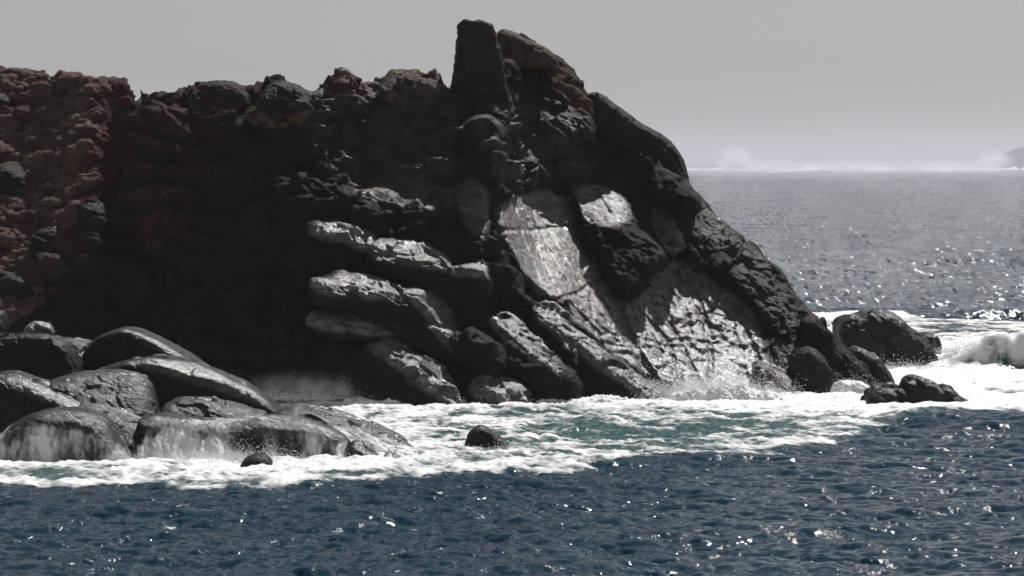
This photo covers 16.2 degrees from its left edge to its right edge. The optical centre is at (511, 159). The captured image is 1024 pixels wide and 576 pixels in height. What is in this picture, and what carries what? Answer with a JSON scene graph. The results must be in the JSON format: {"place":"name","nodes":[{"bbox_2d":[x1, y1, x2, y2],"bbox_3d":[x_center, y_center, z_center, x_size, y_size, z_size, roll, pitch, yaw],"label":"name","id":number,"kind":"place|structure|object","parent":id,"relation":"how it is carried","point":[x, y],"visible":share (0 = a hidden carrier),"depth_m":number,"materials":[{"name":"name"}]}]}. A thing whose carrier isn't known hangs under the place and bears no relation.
{"place":"outdoors","nodes":[
{"label":"outdoors","id":0,"kind":"place"},
{"bbox_2d":[0,164,1023,575],"bbox_3d":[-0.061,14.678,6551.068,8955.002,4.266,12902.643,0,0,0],"label":"sea","id":1,"kind":"structure","parent":0,"point":[934,490],"depth_m":168.55,"materials":[{"name":"liquid"}]},
{"bbox_2d":[0,370,80,433],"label":"rock","id":2,"kind":"object","parent":1,"relation":"in","point":[23,394],"visible":0.45,"depth_m":187.35,"materials":[{"name":"stone"}]},
{"bbox_2d":[0,333,84,379],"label":"rock","id":3,"kind":"object","parent":1,"relation":"on","point":[45,356],"visible":0.62,"depth_m":194.03,"materials":[{"name":"stone"}]},
{"bbox_2d":[0,310,8,335],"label":"rock","id":4,"kind":"object","parent":3,"relation":"on","point":[4,323],"visible":1,"depth_m":197.47,"materials":[{"name":"stone"}]},
{"bbox_2d":[22,321,55,335],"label":"capstone","id":5,"kind":"object","parent":3,"relation":"on","point":[40,327],"visible":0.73,"depth_m":195.76,"materials":[{"name":"stone"}]},
{"bbox_2d":[0,406,135,463],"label":"boulder","id":6,"kind":"object","parent":1,"relation":"in","point":[97,425],"visible":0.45,"depth_m":181.78,"materials":[{"name":"stone"}]},
{"bbox_2d":[0,424,134,464],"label":"cascade","id":7,"kind":"object","parent":6,"relation":"on","point":[41,437],"visible":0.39,"depth_m":181.42,"materials":[{"name":"white liquid"}]},
{"bbox_2d":[49,369,159,416],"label":"rock","id":8,"kind":"object","parent":1,"relation":"in","point":[137,393],"visible":0.69,"depth_m":189.48,"materials":[{"name":"stone"}]},
{"bbox_2d":[79,401,140,442],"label":"rock","id":9,"kind":"object","parent":1,"relation":"in","point":[126,421],"visible":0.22,"depth_m":186.19,"materials":[{"name":"stone"}]},
{"bbox_2d":[82,326,205,370],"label":"boulder","id":10,"kind":"object","parent":1,"relation":"on","point":[115,345],"visible":0.45,"depth_m":197.90,"materials":[{"name":"stone"}]},
{"bbox_2d":[64,337,91,367],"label":"rock","id":11,"kind":"object","parent":10,"relation":"on","point":[80,345],"visible":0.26,"depth_m":198.71,"materials":[{"name":"stone"}]},
{"bbox_2d":[134,429,241,461],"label":"white water","id":12,"kind":"structure","parent":1,"relation":"in","point":[169,441],"depth_m":182.25,"materials":[{"name":"white liquid"}]},
{"bbox_2d":[97,354,281,413],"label":"boulder","id":13,"kind":"object","parent":1,"relation":"in","point":[172,377],"visible":0.6,"depth_m":193.42,"materials":[{"name":"stone"}]},
{"bbox_2d":[160,396,266,418],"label":"rock","id":14,"kind":"object","parent":1,"relation":"in","point":[210,406],"visible":0.48,"depth_m":188.66,"materials":[{"name":"stone"}]},
{"bbox_2d":[132,412,350,457],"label":"rock shelf","id":15,"kind":"object","parent":1,"relation":"in","point":[280,430],"visible":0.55,"depth_m":183.57,"materials":[{"name":"stone"}]},
{"bbox_2d":[163,417,247,456],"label":"cascade","id":16,"kind":"object","parent":15,"relation":"on","point":[191,431],"visible":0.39,"depth_m":183.19,"materials":[{"name":"white liquid"}]},
{"bbox_2d":[156,416,346,457],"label":"cascade","id":17,"kind":"object","parent":15,"relation":"on","point":[312,445],"visible":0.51,"depth_m":183.48,"materials":[{"name":"white liquid"}]},
{"bbox_2d":[240,453,272,466],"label":"boulder","id":18,"kind":"object","parent":1,"relation":"in","point":[256,459],"visible":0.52,"depth_m":178.89,"materials":[{"name":"stone"}]},
{"bbox_2d":[110,422,405,463],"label":"spray","id":19,"kind":"object","parent":1,"relation":"on","point":[242,456],"visible":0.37,"depth_m":181.65,"materials":[{"name":"white liquid"}]},
{"bbox_2d":[257,367,380,401],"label":"spray","id":20,"kind":"object","parent":1,"relation":"on","point":[347,391],"visible":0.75,"depth_m":225.13,"materials":[{"name":"white liquid"}]},
{"bbox_2d":[337,441,346,458],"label":"white water","id":21,"kind":"structure","parent":1,"relation":"in","point":[341,447],"depth_m":182.55,"materials":[{"name":"white liquid"}]},
{"bbox_2d":[277,403,413,446],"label":"rock","id":22,"kind":"object","parent":1,"relation":"in","point":[331,416],"visible":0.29,"depth_m":186.88,"materials":[{"name":"stone"}]},
{"bbox_2d":[323,419,396,452],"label":"cascade","id":23,"kind":"object","parent":22,"relation":"on","point":[378,444],"visible":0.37,"depth_m":185.75,"materials":[{"name":"white liquid"}]},
{"bbox_2d":[347,439,378,456],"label":"rock","id":24,"kind":"object","parent":1,"relation":"in","point":[359,447],"visible":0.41,"depth_m":183.52,"materials":[{"name":"stone"}]},
{"bbox_2d":[383,445,430,458],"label":"white water","id":25,"kind":"structure","parent":1,"relation":"in","point":[395,451],"depth_m":183.96,"materials":[{"name":"white liquid"}]},
{"bbox_2d":[0,53,837,402],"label":"headland","id":26,"kind":"structure","parent":1,"relation":"in","point":[538,189],"depth_m":236.75,"materials":[{"name":"stone"}]},
{"bbox_2d":[0,92,14,106],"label":"boulder","id":27,"kind":"object","parent":26,"relation":"on","point":[5,99],"visible":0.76,"depth_m":251.10,"materials":[{"name":"stone"}]},
{"bbox_2d":[0,163,26,201],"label":"boulder","id":28,"kind":"object","parent":26,"relation":"on","point":[12,179],"visible":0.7,"depth_m":244.09,"materials":[{"name":"stone"}]},
{"bbox_2d":[0,271,30,299],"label":"boulder","id":29,"kind":"object","parent":26,"relation":"on","point":[17,287],"visible":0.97,"depth_m":235.77,"materials":[{"name":"stone"}]},
{"bbox_2d":[29,225,58,258],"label":"boulder","id":30,"kind":"object","parent":26,"relation":"on","point":[42,240],"visible":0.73,"depth_m":238.02,"materials":[{"name":"stone"}]},
{"bbox_2d":[35,252,69,282],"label":"boulder","id":31,"kind":"object","parent":26,"relation":"on","point":[52,267],"visible":0.99,"depth_m":236.20,"materials":[{"name":"stone"}]},
{"bbox_2d":[0,65,181,327],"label":"rocks","id":32,"kind":"object","parent":26,"relation":"on","point":[52,196],"visible":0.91,"depth_m":245.03,"materials":[{"name":"brown stone"}]},
{"bbox_2d":[77,202,109,236],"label":"boulder","id":33,"kind":"object","parent":26,"relation":"on","point":[93,216],"visible":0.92,"depth_m":238.02,"materials":[{"name":"stone"}]},
{"bbox_2d":[108,257,154,319],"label":"boulder","id":34,"kind":"object","parent":26,"relation":"on","point":[136,275],"visible":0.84,"depth_m":236.25,"materials":[{"name":"stone"}]},
{"bbox_2d":[125,98,143,128],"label":"boulder","id":35,"kind":"object","parent":26,"relation":"on","point":[137,103],"visible":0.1,"depth_m":245.12,"materials":[{"name":"stone"}]},
{"bbox_2d":[188,80,250,113],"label":"boulder","id":36,"kind":"object","parent":26,"relation":"on","point":[225,95],"visible":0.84,"depth_m":239.27,"materials":[{"name":"stone"}]},
{"bbox_2d":[27,71,449,295],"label":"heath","id":37,"kind":"object","parent":26,"relation":"on","point":[136,235],"visible":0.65,"depth_m":238.04,"materials":[{"name":"brown plant"}]},
{"bbox_2d":[238,202,272,248],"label":"boulder","id":38,"kind":"object","parent":26,"relation":"on","point":[255,224],"visible":0.99,"depth_m":232.82,"materials":[{"name":"stone"}]},
{"bbox_2d":[244,105,302,128],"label":"boulder","id":39,"kind":"object","parent":26,"relation":"on","point":[256,116],"visible":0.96,"depth_m":237.21,"materials":[{"name":"stone"}]},
{"bbox_2d":[257,80,313,114],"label":"boulder","id":40,"kind":"object","parent":26,"relation":"on","point":[281,97],"visible":0.94,"depth_m":237.44,"materials":[{"name":"stone"}]},
{"bbox_2d":[277,219,379,277],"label":"rock ledge","id":41,"kind":"object","parent":26,"relation":"on","point":[305,248],"visible":0.62,"depth_m":231.10,"materials":[{"name":"stone"}]},
{"bbox_2d":[304,308,400,343],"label":"rock ledge","id":42,"kind":"object","parent":26,"relation":"on","point":[337,325],"visible":0.74,"depth_m":226.93,"materials":[{"name":"stone"}]},
{"bbox_2d":[308,269,466,368],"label":"rock ledge","id":43,"kind":"object","parent":26,"relation":"on","point":[420,320],"visible":0.98,"depth_m":227.31,"materials":[{"name":"stone"}]},
{"bbox_2d":[347,337,463,404],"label":"rock ledge","id":44,"kind":"object","parent":26,"relation":"on","point":[392,369],"visible":0.67,"depth_m":225.06,"materials":[{"name":"stone"}]},
{"bbox_2d":[366,238,457,303],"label":"rock ledge","id":45,"kind":"object","parent":26,"relation":"on","point":[410,262],"visible":0.87,"depth_m":229.90,"materials":[{"name":"stone"}]},
{"bbox_2d":[375,73,449,108],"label":"boulder","id":46,"kind":"object","parent":26,"relation":"on","point":[401,90],"visible":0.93,"depth_m":239.41,"materials":[{"name":"stone"}]},
{"bbox_2d":[443,262,494,310],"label":"rock ledge","id":47,"kind":"object","parent":26,"relation":"on","point":[473,279],"visible":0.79,"depth_m":230.50,"materials":[{"name":"stone"}]},
{"bbox_2d":[449,327,508,376],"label":"rock ledge","id":48,"kind":"object","parent":26,"relation":"on","point":[479,351],"visible":0.95,"depth_m":226.65,"materials":[{"name":"stone"}]},
{"bbox_2d":[450,19,510,108],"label":"rock pillar","id":49,"kind":"object","parent":26,"relation":"on","point":[478,70],"visible":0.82,"depth_m":242.29,"materials":[{"name":"stone"}]},
{"bbox_2d":[501,340,532,384],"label":"rock ledge","id":50,"kind":"object","parent":26,"relation":"on","point":[519,361],"visible":0.67,"depth_m":227.10,"materials":[{"name":"stone"}]},
{"bbox_2d":[485,310,568,372],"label":"rock ledge","id":51,"kind":"object","parent":26,"relation":"on","point":[501,330],"visible":0.6,"depth_m":229.06,"materials":[{"name":"stone"}]},
{"bbox_2d":[497,29,558,69],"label":"perched boulder","id":52,"kind":"object","parent":26,"relation":"on","point":[521,50],"visible":0.71,"depth_m":247.69,"materials":[{"name":"stone"}]},
{"bbox_2d":[524,361,585,402],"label":"rock ledge","id":53,"kind":"object","parent":26,"relation":"on","point":[547,381],"visible":0.48,"depth_m":226.34,"materials":[{"name":"stone"}]},
{"bbox_2d":[528,300,664,398],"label":"rock ledge","id":54,"kind":"object","parent":26,"relation":"on","point":[599,370],"visible":0.49,"depth_m":229.63,"materials":[{"name":"stone"}]},
{"bbox_2d":[587,92,688,179],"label":"rock slab","id":55,"kind":"object","parent":26,"relation":"on","point":[618,125],"visible":0.81,"depth_m":248.38,"materials":[{"name":"stone"}]},
{"bbox_2d":[651,203,685,259],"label":"rock ledge","id":56,"kind":"object","parent":26,"relation":"on","point":[669,234],"visible":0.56,"depth_m":245.73,"materials":[{"name":"stone"}]},
{"bbox_2d":[653,187,745,272],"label":"rock ledge","id":57,"kind":"object","parent":26,"relation":"on","point":[713,242],"visible":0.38,"depth_m":246.93,"materials":[{"name":"stone"}]},
{"bbox_2d":[726,241,821,343],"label":"rock ledge","id":58,"kind":"object","parent":26,"relation":"on","point":[759,281],"visible":0.69,"depth_m":244.69,"materials":[{"name":"stone"}]},
{"bbox_2d":[797,313,878,385],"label":"rock ledge","id":59,"kind":"object","parent":26,"relation":"on","point":[814,331],"visible":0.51,"depth_m":240.88,"materials":[{"name":"stone"}]},
{"bbox_2d":[341,394,633,404],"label":"white water","id":60,"kind":"structure","parent":1,"relation":"in","point":[593,399],"depth_m":225.65,"materials":[{"name":"white liquid"}]},
{"bbox_2d":[465,425,509,447],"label":"boulder","id":61,"kind":"object","parent":1,"relation":"in","point":[482,436],"visible":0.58,"depth_m":191.64,"materials":[{"name":"stone"}]},
{"bbox_2d":[463,374,531,405],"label":"rock","id":62,"kind":"object","parent":1,"relation":"in","point":[485,388],"visible":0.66,"depth_m":225.23,"materials":[{"name":"stone"}]},
{"bbox_2d":[0,310,1023,488],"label":"foam","id":63,"kind":"object","parent":1,"relation":"on","point":[971,384],"visible":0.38,"depth_m":211.78,"materials":[{"name":"white"}]},
{"bbox_2d":[622,335,826,403],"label":"spray","id":64,"kind":"object","parent":1,"relation":"on","point":[668,391],"visible":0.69,"depth_m":229.36,"materials":[{"name":"white liquid"}]},
{"bbox_2d":[462,354,986,450],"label":"spray","id":65,"kind":"object","parent":1,"relation":"on","point":[919,367],"visible":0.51,"depth_m":261.41,"materials":[{"name":"white liquid"}]},
{"bbox_2d":[660,378,789,400],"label":"white water","id":66,"kind":"structure","parent":1,"relation":"in","point":[748,393],"depth_m":227.84,"materials":[{"name":"white liquid"}]},
{"bbox_2d":[752,360,803,393],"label":"rock slab","id":67,"kind":"object","parent":1,"relation":"in","point":[780,373],"visible":0.47,"depth_m":236.52,"materials":[{"name":"stone"}]},
{"bbox_2d":[789,346,833,393],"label":"boulder","id":68,"kind":"object","parent":1,"relation":"in","point":[810,365],"visible":0.62,"depth_m":237.21,"materials":[{"name":"stone"}]},
{"bbox_2d":[830,380,869,393],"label":"white water","id":69,"kind":"structure","parent":1,"relation":"in","point":[859,387],"depth_m":235.82,"materials":[{"name":"white liquid"}]},
{"bbox_2d":[687,165,1023,172],"bbox_3d":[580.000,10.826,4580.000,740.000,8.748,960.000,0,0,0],"label":"reef breakers","id":70,"kind":"object","parent":1,"relation":"on","point":[818,168],"visible":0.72,"depth_m":4978.73,"materials":[{"name":"white liquid"}]},
{"bbox_2d":[848,345,894,382],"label":"rock","id":71,"kind":"object","parent":1,"relation":"in","point":[878,370],"visible":0.46,"depth_m":244.23,"materials":[{"name":"stone"}]},
{"bbox_2d":[832,308,937,366],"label":"sea stack","id":72,"kind":"object","parent":1,"relation":"in","point":[881,333],"visible":0.56,"depth_m":264.95,"materials":[{"name":"stone"}]},
{"bbox_2d":[860,374,967,403],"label":"skerry","id":73,"kind":"structure","parent":1,"relation":"in","point":[911,388],"depth_m":226.72,"materials":[{"name":"stone"}]},
{"bbox_2d":[919,331,941,353],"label":"rock","id":74,"kind":"object","parent":1,"relation":"in","point":[930,336],"visible":0.22,"depth_m":273.77,"materials":[{"name":"stone"}]},
{"bbox_2d":[927,331,1023,353],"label":"spray","id":75,"kind":"object","parent":1,"relation":"on","point":[945,351],"visible":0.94,"depth_m":266.08,"materials":[{"name":"white liquid"}]},
{"bbox_2d":[987,146,1023,170],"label":"islet","id":76,"kind":"object","parent":1,"relation":"in","point":[1012,158],"visible":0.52,"depth_m":5136.06,"materials":[{"name":"stone"}]},
{"bbox_2d":[0,0,1023,163],"label":"sky","id":77,"kind":"structure","parent":0,"point":[725,81],"materials":[{"name":"grey"}]}
]}

